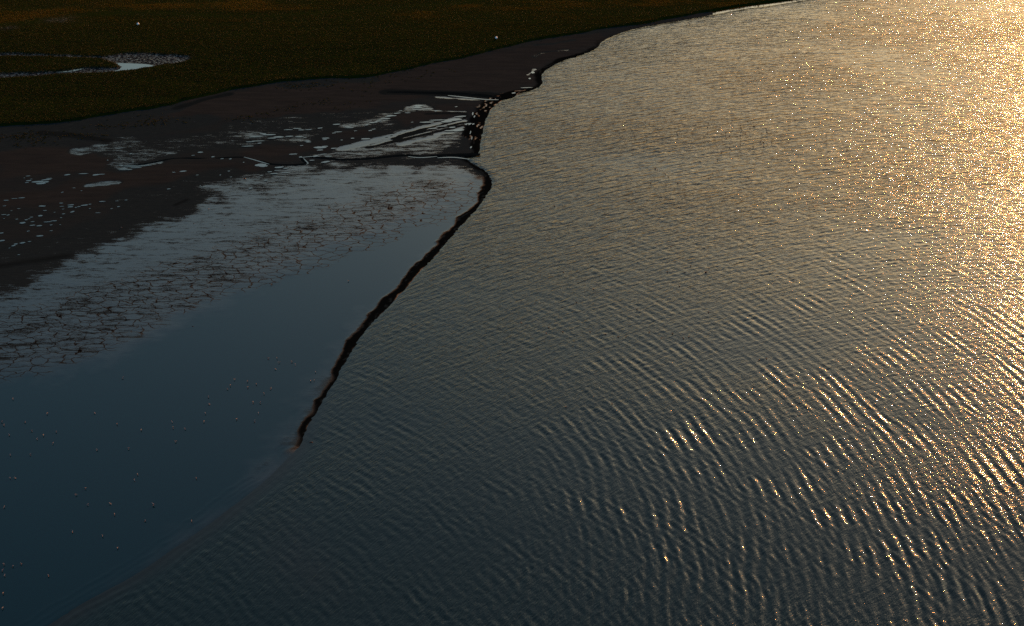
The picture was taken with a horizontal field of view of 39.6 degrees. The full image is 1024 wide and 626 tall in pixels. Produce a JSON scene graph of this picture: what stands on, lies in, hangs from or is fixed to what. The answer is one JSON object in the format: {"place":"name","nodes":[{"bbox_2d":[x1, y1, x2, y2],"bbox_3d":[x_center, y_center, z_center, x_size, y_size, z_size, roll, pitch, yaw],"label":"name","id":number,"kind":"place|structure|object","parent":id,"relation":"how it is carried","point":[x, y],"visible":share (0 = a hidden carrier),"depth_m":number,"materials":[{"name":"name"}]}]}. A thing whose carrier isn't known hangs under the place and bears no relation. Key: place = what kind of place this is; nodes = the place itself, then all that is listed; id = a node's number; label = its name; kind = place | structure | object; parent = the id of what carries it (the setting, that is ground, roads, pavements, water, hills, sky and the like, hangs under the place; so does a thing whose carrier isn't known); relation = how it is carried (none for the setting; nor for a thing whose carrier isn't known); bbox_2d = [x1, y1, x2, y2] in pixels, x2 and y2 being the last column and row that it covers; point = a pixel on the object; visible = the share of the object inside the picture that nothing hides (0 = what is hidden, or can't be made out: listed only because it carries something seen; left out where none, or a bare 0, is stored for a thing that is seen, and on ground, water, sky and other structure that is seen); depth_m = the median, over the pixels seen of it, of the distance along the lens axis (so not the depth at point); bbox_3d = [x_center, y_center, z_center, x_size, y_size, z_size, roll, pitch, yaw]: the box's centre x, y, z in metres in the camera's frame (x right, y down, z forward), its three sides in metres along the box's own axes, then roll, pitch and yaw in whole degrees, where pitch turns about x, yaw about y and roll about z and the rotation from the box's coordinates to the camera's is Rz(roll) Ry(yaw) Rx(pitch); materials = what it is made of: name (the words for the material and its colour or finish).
{"place":"outdoors","nodes":[
{"label":"outdoors","id":0,"kind":"place"},
{"bbox_2d":[115,63,152,70],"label":"creek water","id":1,"kind":"structure","parent":0,"point":[126,66],"depth_m":479.05,"materials":[{"name":"grey liquid"}]},
{"bbox_2d":[0,11,712,625],"bbox_3d":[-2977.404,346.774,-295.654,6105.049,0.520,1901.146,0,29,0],"label":"mudflat","id":2,"kind":"structure","parent":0,"point":[176,317],"depth_m":343.98,"materials":[{"name":"soil"}]},
{"bbox_2d":[123,153,479,165],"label":"creek channel","id":3,"kind":"object","parent":2,"relation":"on","point":[446,155],"visible":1,"depth_m":410.63,"materials":[{"name":"grey liquid"}]},
{"bbox_2d":[389,91,501,98],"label":"creek channel","id":4,"kind":"object","parent":2,"relation":"on","point":[469,94],"visible":1,"depth_m":456.80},
{"bbox_2d":[0,0,792,126],"bbox_3d":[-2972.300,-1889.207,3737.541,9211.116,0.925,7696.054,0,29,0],"label":"marsh ground","id":5,"kind":"structure","parent":0,"point":[150,58],"depth_m":502.04,"materials":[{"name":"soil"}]},
{"bbox_2d":[0,66,455,147],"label":"shore weed","id":6,"kind":"object","parent":5,"relation":"on","point":[23,136],"visible":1,"depth_m":435.40,"materials":[{"name":"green plant"}]},
{"bbox_2d":[448,95,496,99],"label":"creek water","id":7,"kind":"structure","parent":0,"point":[475,98],"depth_m":452.78,"materials":[{"name":"grey liquid"}]},
{"bbox_2d":[48,0,1023,625],"bbox_3d":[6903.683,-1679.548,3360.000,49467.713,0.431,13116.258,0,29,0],"label":"sea","id":8,"kind":"structure","parent":0,"point":[504,428],"depth_m":306.53,"materials":[{"name":"liquid"}]},
{"bbox_2d":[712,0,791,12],"label":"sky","id":9,"kind":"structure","parent":0,"point":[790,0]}
]}

